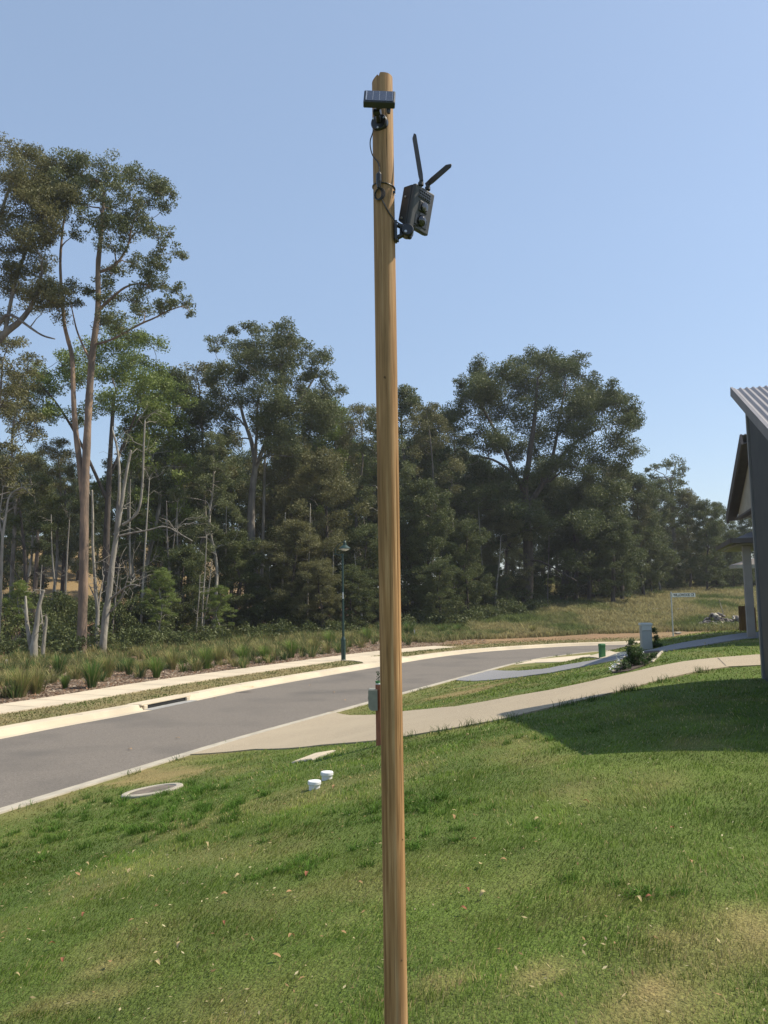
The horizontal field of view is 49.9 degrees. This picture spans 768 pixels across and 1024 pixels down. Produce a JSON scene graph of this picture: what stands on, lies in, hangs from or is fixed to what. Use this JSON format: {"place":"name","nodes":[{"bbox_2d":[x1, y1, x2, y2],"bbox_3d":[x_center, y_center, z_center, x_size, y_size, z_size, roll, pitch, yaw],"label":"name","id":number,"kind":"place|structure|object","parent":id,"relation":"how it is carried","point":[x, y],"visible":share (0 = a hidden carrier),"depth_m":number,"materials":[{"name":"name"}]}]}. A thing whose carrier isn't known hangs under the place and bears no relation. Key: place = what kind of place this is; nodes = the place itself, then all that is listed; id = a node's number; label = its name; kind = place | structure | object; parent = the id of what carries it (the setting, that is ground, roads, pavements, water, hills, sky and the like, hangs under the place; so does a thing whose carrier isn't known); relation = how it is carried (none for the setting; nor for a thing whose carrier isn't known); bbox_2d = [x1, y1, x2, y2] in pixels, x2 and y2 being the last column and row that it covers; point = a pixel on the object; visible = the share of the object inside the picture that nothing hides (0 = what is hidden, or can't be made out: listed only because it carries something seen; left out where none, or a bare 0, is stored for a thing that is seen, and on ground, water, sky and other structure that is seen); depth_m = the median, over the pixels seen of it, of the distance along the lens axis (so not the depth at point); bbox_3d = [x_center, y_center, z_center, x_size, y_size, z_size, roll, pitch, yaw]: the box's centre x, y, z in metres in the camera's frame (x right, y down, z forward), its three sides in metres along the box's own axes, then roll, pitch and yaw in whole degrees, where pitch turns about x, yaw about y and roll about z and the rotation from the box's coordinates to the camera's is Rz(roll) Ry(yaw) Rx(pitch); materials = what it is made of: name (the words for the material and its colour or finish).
{"place":"outdoors","nodes":[
{"label":"outdoors","id":0,"kind":"place"},
{"bbox_2d":[0,644,626,807],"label":"road","id":1,"kind":"structure","parent":0,"point":[37,764],"depth_m":19.87,"materials":[{"name":"asphalt"}]},
{"bbox_2d":[0,650,609,813],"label":"kerb","id":2,"kind":"structure","parent":1,"relation":"on","point":[8,808],"depth_m":14.98,"materials":[{"name":"concrete"}]},
{"bbox_2d":[179,641,639,700],"bbox_3d":[36.903,7.744,51.163,99.897,0.185,16.715,2,-6,-22],"label":"curb","id":3,"kind":"object","parent":1,"relation":"on","point":[215,692],"visible":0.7,"depth_m":33.36,"materials":[{"name":"concrete"}]},
{"bbox_2d":[0,537,767,1023],"bbox_3d":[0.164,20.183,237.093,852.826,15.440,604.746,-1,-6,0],"label":"ground","id":4,"kind":"structure","parent":0,"point":[520,975],"depth_m":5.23,"materials":[{"name":"plant"}]},
{"bbox_2d":[2,579,36,638],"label":"understory tree","id":5,"kind":"object","parent":4,"relation":"on","point":[19,587],"visible":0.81,"depth_m":51.57,"materials":[{"name":"green plant"}]},
{"bbox_2d":[0,471,38,629],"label":"bare tree","id":6,"kind":"object","parent":4,"relation":"on","point":[2,530],"visible":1,"depth_m":43.85,"materials":[{"name":"plant"}]},
{"bbox_2d":[2,665,42,696],"bbox_3d":[-11.069,5.142,25.180,1.383,1.063,1.250,-1,-6,0],"label":"grass tuft","id":7,"kind":"object","parent":4,"relation":"on","point":[23,678],"visible":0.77,"depth_m":25.09,"materials":[{"name":"plant"}]},
{"bbox_2d":[0,330,50,615],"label":"forest tree","id":8,"kind":"object","parent":4,"relation":"on","point":[5,467],"visible":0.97,"depth_m":53.23,"materials":[{"name":"green plant"}]},
{"bbox_2d":[1,451,62,607],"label":"forest tree","id":9,"kind":"object","parent":4,"relation":"on","point":[33,545],"visible":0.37,"depth_m":66.34,"materials":[{"name":"green plant"}]},
{"bbox_2d":[0,371,68,640],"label":"forest tree","id":10,"kind":"object","parent":4,"relation":"on","point":[13,431],"visible":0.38,"depth_m":58.54,"materials":[{"name":"green plant"}]},
{"bbox_2d":[23,588,46,657],"bbox_3d":[-16.699,5.525,39.430,1.078,3.943,1.288,2,-7,-25],"label":"broken stump","id":11,"kind":"object","parent":4,"relation":"on","point":[32,640],"visible":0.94,"depth_m":39.37,"materials":[{"name":"grey wood"}]},
{"bbox_2d":[0,472,79,637],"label":"dark slim tree","id":12,"kind":"object","parent":4,"relation":"on","point":[52,501],"visible":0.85,"depth_m":58.02,"materials":[{"name":"green plant"}]},
{"bbox_2d":[28,666,51,693],"bbox_3d":[-10.913,5.288,25.992,1.093,0.930,1.209,-3,-6,15],"label":"grass tuft","id":13,"kind":"object","parent":4,"relation":"on","point":[37,683],"visible":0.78,"depth_m":25.88,"materials":[{"name":"plant"}]},
{"bbox_2d":[0,131,86,343],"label":"gum tree","id":14,"kind":"object","parent":4,"relation":"on","point":[36,192],"visible":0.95,"depth_m":44.99,"materials":[{"name":"green plant"}]},
{"bbox_2d":[37,567,53,654],"bbox_3d":[-16.583,5.050,39.969,0.831,4.999,1.029,-1,-6,0],"label":"broken stump","id":15,"kind":"object","parent":4,"relation":"on","point":[44,627],"visible":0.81,"depth_m":39.94,"materials":[{"name":"grey wood"}]},
{"bbox_2d":[18,437,95,600],"bbox_3d":[-24.428,2.030,62.177,5.021,15.753,4.905,-5,-7,34],"label":"forest tree","id":16,"kind":"object","parent":4,"relation":"on","point":[61,485],"visible":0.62,"depth_m":62.43,"materials":[{"name":"green plant"}]},
{"bbox_2d":[49,651,74,675],"bbox_3d":[-12.756,5.939,32.324,1.316,1.022,1.252,-4,-7,25],"label":"grass tuft","id":17,"kind":"object","parent":4,"relation":"on","point":[57,664],"visible":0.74,"depth_m":32.18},
{"bbox_2d":[0,704,149,738],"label":"kerb","id":18,"kind":"structure","parent":4,"relation":"on","point":[16,729],"depth_m":20.41,"materials":[{"name":"concrete"}]},
{"bbox_2d":[74,656,107,687],"bbox_3d":[-9.791,5.355,27.620,1.368,1.118,1.439,-2,-6,10],"label":"grass tuft","id":19,"kind":"object","parent":4,"relation":"on","point":[92,676],"visible":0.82,"depth_m":27.45,"materials":[{"name":"plant"}]},
{"bbox_2d":[14,316,175,600],"bbox_3d":[-21.454,-2.363,61.301,12.503,24.262,9.757,-1,-6,0],"label":"rounded tree","id":20,"kind":"object","parent":4,"relation":"on","point":[122,371],"visible":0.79,"depth_m":60.73,"materials":[{"name":"green plant"}]},
{"bbox_2d":[91,652,121,677],"bbox_3d":[-10.524,5.826,31.416,1.304,1.003,1.179,0,-6,-12],"label":"grass tuft","id":21,"kind":"object","parent":4,"relation":"on","point":[109,667],"visible":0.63,"depth_m":31.32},
{"bbox_2d":[89,490,128,644],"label":"thin forked tree","id":22,"kind":"object","parent":4,"relation":"on","point":[97,603],"visible":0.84,"depth_m":46.85,"materials":[{"name":"plant"}]},
{"bbox_2d":[98,574,141,637],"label":"understory tree","id":23,"kind":"object","parent":4,"relation":"on","point":[135,591],"visible":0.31,"depth_m":57.21,"materials":[{"name":"green plant"}]},
{"bbox_2d":[45,146,196,653],"bbox_3d":[-14.672,-6.598,45.275,8.838,29.392,6.496,-1,-6,0],"label":"tall gum tree","id":24,"kind":"object","parent":4,"relation":"on","point":[156,186],"visible":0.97,"depth_m":45.45,"materials":[{"name":"green plant"}]},
{"bbox_2d":[97,425,165,614],"bbox_3d":[-19.624,1.532,64.044,5.057,17.216,5.653,1,-6,-15],"label":"forest tree","id":25,"kind":"object","parent":4,"relation":"on","point":[114,489],"visible":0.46,"depth_m":64.14,"materials":[{"name":"green plant"}]},
{"bbox_2d":[89,371,198,618],"bbox_3d":[-18.815,-0.621,64.437,8.129,21.935,10.201,3,-7,-32],"label":"forest tree","id":26,"kind":"object","parent":4,"relation":"on","point":[181,401],"visible":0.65,"depth_m":64.04,"materials":[{"name":"green plant"}]},
{"bbox_2d":[121,783,182,798],"bbox_3d":[-3.373,4.112,12.034,0.888,0.251,0.885,-1,-6,0],"label":"manhole","id":27,"kind":"object","parent":4,"relation":"on","point":[142,791],"visible":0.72,"depth_m":12.00,"materials":[{"name":"concrete"}]},
{"bbox_2d":[138,464,165,623],"bbox_3d":[-15.987,2.848,56.798,2.227,12.501,0.552,2,-7,-25],"label":"sapling stem","id":28,"kind":"object","parent":4,"relation":"on","point":[142,595],"visible":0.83,"depth_m":56.70,"materials":[{"name":"plant"}]},
{"bbox_2d":[88,407,217,652],"bbox_3d":[-13.512,0.705,45.488,8.234,14.696,3.873,-4,-7,26],"label":"forked tree","id":29,"kind":"object","parent":4,"relation":"on","point":[107,611],"visible":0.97,"depth_m":45.64,"materials":[{"name":"plant"}]},
{"bbox_2d":[145,656,167,677],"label":"grass tuft","id":30,"kind":"object","parent":4,"relation":"on","point":[155,665],"visible":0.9,"depth_m":30.76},
{"bbox_2d":[140,567,180,630],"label":"understory tree","id":31,"kind":"object","parent":4,"relation":"on","point":[164,577],"visible":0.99,"depth_m":51.54,"materials":[{"name":"green plant"}]},
{"bbox_2d":[129,694,196,709],"bbox_3d":[-6.353,5.507,23.834,0.780,0.188,2.340,-3,-6,21],"label":"storm drain","id":32,"kind":"object","parent":4,"relation":"on","point":[166,701],"visible":0.84,"depth_m":23.76,"materials":[{"name":"concrete"}]},
{"bbox_2d":[163,649,182,669],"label":"grass tuft","id":33,"kind":"object","parent":4,"relation":"on","point":[172,660],"visible":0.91,"depth_m":34.53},
{"bbox_2d":[131,365,229,632],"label":"forest tree","id":34,"kind":"object","parent":4,"relation":"on","point":[194,438],"visible":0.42,"depth_m":68.00,"materials":[{"name":"green plant"}]},
{"bbox_2d":[139,543,223,632],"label":"understory tree","id":35,"kind":"object","parent":4,"relation":"on","point":[187,562],"visible":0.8,"depth_m":57.12,"materials":[{"name":"green plant"}]},
{"bbox_2d":[161,360,245,610],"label":"forest tree","id":36,"kind":"object","parent":4,"relation":"on","point":[195,369],"visible":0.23,"depth_m":73.31,"materials":[{"name":"green plant"}]},
{"bbox_2d":[195,644,217,668],"bbox_3d":[-7.435,6.100,34.809,1.419,1.094,1.418,2,-7,-25],"label":"grass tuft","id":37,"kind":"object","parent":4,"relation":"on","point":[207,656],"visible":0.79,"depth_m":34.63,"materials":[{"name":"plant"}]},
{"bbox_2d":[166,431,248,627],"bbox_3d":[-12.589,1.709,60.025,4.676,15.918,5.226,-4,-7,31],"label":"forest tree","id":38,"kind":"object","parent":4,"relation":"on","point":[214,449],"visible":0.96,"depth_m":60.22,"materials":[{"name":"green plant"}]},
{"bbox_2d":[198,584,237,628],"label":"understory tree","id":39,"kind":"object","parent":4,"relation":"on","point":[216,598],"visible":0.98,"depth_m":53.58,"materials":[{"name":"green plant"}]},
{"bbox_2d":[0,646,451,713],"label":"footpath","id":40,"kind":"structure","parent":4,"relation":"on","point":[57,700],"depth_m":28.31,"materials":[{"name":"concrete"}]},
{"bbox_2d":[334,540,350,659],"bbox_3d":[-1.879,4.147,38.572,0.713,5.711,0.548,-4,-7,30],"label":"street lamp","id":41,"kind":"object","parent":40,"relation":"on","point":[344,547],"visible":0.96,"depth_m":38.47,"materials":[{"name":"metal"}]},
{"bbox_2d":[196,529,266,633],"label":"understory tree","id":42,"kind":"object","parent":4,"relation":"on","point":[248,576],"visible":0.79,"depth_m":61.26,"materials":[{"name":"green plant"}]},
{"bbox_2d":[0,639,485,703],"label":"bark mulch","id":43,"kind":"object","parent":4,"relation":"on","point":[110,682],"visible":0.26,"depth_m":32.15,"materials":[{"name":"brown plant"}]},
{"bbox_2d":[0,620,516,698],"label":"grass plants","id":44,"kind":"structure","parent":4,"relation":"on","point":[21,659],"depth_m":40.76,"materials":[{"name":"plant"}]},
{"bbox_2d":[234,399,299,623],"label":"slender gum tree","id":45,"kind":"object","parent":4,"relation":"on","point":[245,490],"visible":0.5,"depth_m":69.95,"materials":[{"name":"green plant"}]},
{"bbox_2d":[201,316,351,620],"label":"gum tree","id":46,"kind":"object","parent":4,"relation":"on","point":[278,406],"visible":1,"depth_m":67.60,"materials":[{"name":"green plant"}]},
{"bbox_2d":[257,564,308,628],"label":"understory tree","id":47,"kind":"object","parent":4,"relation":"on","point":[272,572],"visible":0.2,"depth_m":62.91,"materials":[{"name":"green plant"}]},
{"bbox_2d":[236,434,348,592],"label":"forest tree","id":48,"kind":"object","parent":4,"relation":"on","point":[268,510],"visible":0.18,"depth_m":73.33,"materials":[{"name":"green plant"}]},
{"bbox_2d":[251,519,338,623],"bbox_3d":[-6.623,5.028,61.994,6.590,9.138,6.289,0,-6,-4],"label":"understory tree","id":49,"kind":"object","parent":4,"relation":"on","point":[293,532],"visible":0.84,"depth_m":61.26,"materials":[{"name":"green plant"}]},
{"bbox_2d":[261,389,360,537],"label":"forest tree","id":50,"kind":"object","parent":4,"relation":"on","point":[314,507],"visible":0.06,"depth_m":79.56,"materials":[{"name":"green plant"}]},
{"bbox_2d":[290,559,348,628],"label":"understory tree","id":51,"kind":"object","parent":4,"relation":"on","point":[316,567],"visible":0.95,"depth_m":59.29,"materials":[{"name":"green plant"}]},
{"bbox_2d":[271,446,371,619],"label":"forest tree","id":52,"kind":"object","parent":4,"relation":"on","point":[341,488],"visible":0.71,"depth_m":65.78,"materials":[{"name":"green plant"}]},
{"bbox_2d":[273,397,376,557],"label":"forest tree","id":53,"kind":"object","parent":4,"relation":"on","point":[334,435],"visible":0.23,"depth_m":78.15,"materials":[{"name":"green plant"}]},
{"bbox_2d":[0,635,675,725],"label":"verge grass","id":54,"kind":"structure","parent":4,"relation":"on","point":[282,672],"depth_m":28.92,"materials":[{"name":"plant"}]},
{"bbox_2d":[324,564,378,628],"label":"understory tree","id":55,"kind":"object","parent":4,"relation":"on","point":[349,571],"visible":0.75,"depth_m":61.09,"materials":[{"name":"green plant"}]},
{"bbox_2d":[327,402,402,580],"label":"forest tree","id":56,"kind":"object","parent":4,"relation":"on","point":[351,433],"visible":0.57,"depth_m":74.56,"materials":[{"name":"green plant"}]},
{"bbox_2d":[326,523,409,621],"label":"understory tree","id":57,"kind":"object","parent":4,"relation":"on","point":[369,532],"visible":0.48,"depth_m":65.15,"materials":[{"name":"green plant"}]},
{"bbox_2d":[368,683,380,745],"bbox_3d":[-0.108,3.089,12.217,0.243,1.097,0.320,-1,-6,0],"label":"letterbox","id":58,"kind":"object","parent":4,"relation":"on","point":[373,699],"visible":0.65,"depth_m":12.10,"materials":[{"name":"white paint"}]},
{"bbox_2d":[0,437,753,625],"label":"woodland","id":59,"kind":"object","parent":4,"relation":"on","point":[44,558],"visible":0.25,"depth_m":86.18,"materials":[{"name":"green plant"}]},
{"bbox_2d":[0,558,755,654],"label":"undergrowth","id":60,"kind":"object","parent":4,"relation":"on","point":[62,631],"visible":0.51,"depth_m":56.24,"materials":[{"name":"green plant"}]},
{"bbox_2d":[346,407,419,543],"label":"forest tree","id":61,"kind":"object","parent":4,"relation":"on","point":[407,472],"visible":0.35,"depth_m":70.43,"materials":[{"name":"green plant"}]},
{"bbox_2d":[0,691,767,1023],"bbox_3d":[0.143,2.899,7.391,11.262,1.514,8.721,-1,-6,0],"label":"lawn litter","id":62,"kind":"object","parent":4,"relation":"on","point":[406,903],"visible":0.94,"depth_m":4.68,"materials":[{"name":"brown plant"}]},
{"bbox_2d":[372,72,407,1023],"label":"timber pole","id":63,"kind":"object","parent":4,"relation":"on","point":[394,903],"visible":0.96,"depth_m":3.06,"materials":[{"name":"brown wood"}]},
{"bbox_2d":[363,90,395,130],"bbox_3d":[-0.017,-1.560,3.196,0.125,0.121,0.138,-1,-6,0],"label":"solar panel","id":64,"kind":"object","parent":63,"relation":"attached to","point":[378,101],"visible":1,"depth_m":3.15,"materials":[{"name":"plastic"}]},
{"bbox_2d":[370,130,417,225],"bbox_3d":[0.040,-1.311,3.220,0.190,0.392,0.035,0,-6,-7],"label":"cable","id":65,"kind":"object","parent":63,"relation":"attached to","point":[378,178],"visible":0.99,"depth_m":3.20,"materials":[{"name":"black plastic"}]},
{"bbox_2d":[394,133,451,243],"bbox_3d":[0.160,-1.277,3.265,0.234,0.463,0.151,-2,-6,11],"label":"trail camera","id":66,"kind":"object","parent":63,"relation":"attached to","point":[417,203],"visible":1,"depth_m":3.23,"materials":[{"name":"plastic"}]},
{"bbox_2d":[367,524,440,614],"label":"understory tree","id":67,"kind":"object","parent":4,"relation":"on","point":[410,563],"visible":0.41,"depth_m":68.94,"materials":[{"name":"green plant"}]},
{"bbox_2d":[365,383,455,604],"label":"forest tree","id":68,"kind":"object","parent":4,"relation":"on","point":[408,397],"visible":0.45,"depth_m":80.14,"materials":[{"name":"green plant"}]},
{"bbox_2d":[399,477,462,615],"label":"forest tree","id":69,"kind":"object","parent":4,"relation":"on","point":[423,492],"visible":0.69,"depth_m":69.53,"materials":[{"name":"green plant"}]},
{"bbox_2d":[400,401,466,563],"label":"forest tree","id":70,"kind":"object","parent":4,"relation":"on","point":[455,462],"visible":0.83,"depth_m":76.59,"materials":[{"name":"green plant"}]},
{"bbox_2d":[414,558,466,620],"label":"understory tree","id":71,"kind":"object","parent":4,"relation":"on","point":[439,568],"visible":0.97,"depth_m":65.26,"materials":[{"name":"green plant"}]},
{"bbox_2d":[407,407,483,598],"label":"forest tree","id":72,"kind":"object","parent":4,"relation":"on","point":[451,416],"visible":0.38,"depth_m":81.79,"materials":[{"name":"green plant"}]},
{"bbox_2d":[441,517,497,616],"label":"forest tree","id":73,"kind":"object","parent":4,"relation":"on","point":[467,529],"visible":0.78,"depth_m":71.31,"materials":[{"name":"green plant"}]},
{"bbox_2d":[444,474,516,583],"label":"forest tree","id":74,"kind":"object","parent":4,"relation":"on","point":[459,510],"visible":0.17,"depth_m":83.77,"materials":[{"name":"green plant"}]},
{"bbox_2d":[478,564,509,607],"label":"understory tree","id":75,"kind":"object","parent":4,"relation":"on","point":[489,569],"visible":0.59,"depth_m":77.34,"materials":[{"name":"green plant"}]},
{"bbox_2d":[476,497,535,603],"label":"forest tree","id":76,"kind":"object","parent":4,"relation":"on","point":[512,565],"visible":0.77,"depth_m":79.36,"materials":[{"name":"green plant"}]},
{"bbox_2d":[440,344,649,603],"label":"spreading tree","id":77,"kind":"object","parent":4,"relation":"on","point":[544,490],"visible":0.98,"depth_m":82.40,"materials":[{"name":"green plant"}]},
{"bbox_2d":[533,557,559,592],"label":"understory tree","id":78,"kind":"object","parent":4,"relation":"on","point":[541,569],"visible":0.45,"depth_m":98.32,"materials":[{"name":"green plant"}]},
{"bbox_2d":[403,577,758,642],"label":"meadow grass","id":79,"kind":"structure","parent":4,"relation":"on","point":[597,614],"depth_m":68.05,"materials":[{"name":"plant"}]},
{"bbox_2d":[535,504,638,600],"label":"meadow tree","id":80,"kind":"object","parent":4,"relation":"on","point":[551,552],"visible":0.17,"depth_m":88.41,"materials":[{"name":"green plant"}]},
{"bbox_2d":[595,462,653,559],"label":"forest tree","id":81,"kind":"object","parent":4,"relation":"on","point":[635,510],"visible":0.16,"depth_m":95.83,"materials":[{"name":"green plant"}]},
{"bbox_2d":[612,650,659,672],"bbox_3d":[5.658,3.276,18.238,0.728,0.188,5.200,-3,-7,23],"label":"garden bed","id":82,"kind":"object","parent":4,"relation":"on","point":[632,666],"visible":0.34,"depth_m":16.36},
{"bbox_2d":[623,637,648,665],"bbox_3d":[5.074,2.885,16.715,0.541,0.700,0.546,-1,-6,0],"label":"garden shrub","id":83,"kind":"object","parent":82,"relation":"on","point":[633,657],"visible":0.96,"depth_m":16.66,"materials":[{"name":"green plant"}]},
{"bbox_2d":[638,623,652,649],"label":"electrical pillar","id":84,"kind":"structure","parent":4,"relation":"on","point":[645,636],"depth_m":21.51,"materials":[{"name":"grey metal"}]},
{"bbox_2d":[617,472,680,594],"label":"forest tree","id":85,"kind":"object","parent":4,"relation":"on","point":[652,540],"visible":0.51,"depth_m":95.36,"materials":[{"name":"green plant"}]},
{"bbox_2d":[635,535,673,591],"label":"understory tree","id":86,"kind":"object","parent":4,"relation":"on","point":[652,554],"visible":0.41,"depth_m":99.19,"materials":[{"name":"green plant"}]},
{"bbox_2d":[636,479,687,589],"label":"forest tree","id":87,"kind":"object","parent":4,"relation":"on","point":[664,496],"visible":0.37,"depth_m":104.16,"materials":[{"name":"green plant"}]},
{"bbox_2d":[643,454,698,586],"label":"open crowned gum","id":88,"kind":"object","parent":4,"relation":"on","point":[668,464],"visible":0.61,"depth_m":112.11,"materials":[{"name":"green plant"}]},
{"bbox_2d":[659,553,685,587],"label":"understory tree","id":89,"kind":"object","parent":4,"relation":"on","point":[677,566],"visible":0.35,"depth_m":106.87,"materials":[{"name":"green plant"}]},
{"bbox_2d":[657,487,711,587],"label":"forest tree","id":90,"kind":"object","parent":4,"relation":"on","point":[685,539],"visible":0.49,"depth_m":109.60,"materials":[{"name":"green plant"}]},
{"bbox_2d":[677,498,728,589],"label":"forest tree","id":91,"kind":"object","parent":4,"relation":"on","point":[699,509],"visible":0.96,"depth_m":103.57,"materials":[{"name":"green plant"}]},
{"bbox_2d":[699,612,732,623],"bbox_3d":[25.195,8.109,62.445,2.676,1.036,1.680,-1,-6,0],"label":"rubble heap","id":92,"kind":"object","parent":4,"relation":"on","point":[717,616],"visible":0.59,"depth_m":62.16,"materials":[{"name":"stone"}]},
{"bbox_2d":[706,501,738,559],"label":"forest tree","id":93,"kind":"object","parent":4,"relation":"on","point":[733,524],"visible":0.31,"depth_m":115.70,"materials":[{"name":"green plant"}]},
{"bbox_2d":[715,529,743,586],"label":"forest tree","id":94,"kind":"object","parent":4,"relation":"on","point":[737,558],"visible":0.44,"depth_m":111.38,"materials":[{"name":"green plant"}]},
{"bbox_2d":[716,434,755,636],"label":"house","id":95,"kind":"structure","parent":4,"relation":"on","point":[739,505],"depth_m":21.97,"materials":[{"name":"paint"}]},
{"bbox_2d":[728,518,754,572],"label":"forest tree","id":96,"kind":"object","parent":4,"relation":"on","point":[742,529],"visible":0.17,"depth_m":119.40,"materials":[{"name":"green plant"}]},
{"bbox_2d":[738,606,756,630],"bbox_3d":[10.872,3.289,24.736,0.526,0.940,0.225,-1,-6,0],"label":"timber enclosure","id":97,"kind":"object","parent":4,"relation":"on","point":[742,618],"visible":0.3,"depth_m":24.64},
{"bbox_2d":[730,385,767,681],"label":"house","id":98,"kind":"structure","parent":4,"relation":"on","point":[752,402],"depth_m":12.90,"materials":[{"name":"grey paint"}]},
{"bbox_2d":[0,0,767,582],"label":"sky","id":99,"kind":"structure","parent":0,"point":[603,193],"materials":[{"name":"blue"}]},
{"bbox_2d":[190,654,760,754],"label":"driveway","id":100,"kind":"structure","parent":0,"point":[333,728],"depth_m":14.97,"materials":[{"name":"concrete"}]},
{"bbox_2d":[515,651,626,664],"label":"driveway","id":101,"kind":"structure","parent":0,"point":[567,658],"depth_m":35.78,"materials":[{"name":"concrete"}]},
{"bbox_2d":[456,632,758,680],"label":"neighbour driveway","id":102,"kind":"structure","parent":0,"point":[492,675],"depth_m":21.79,"materials":[{"name":"concrete"}]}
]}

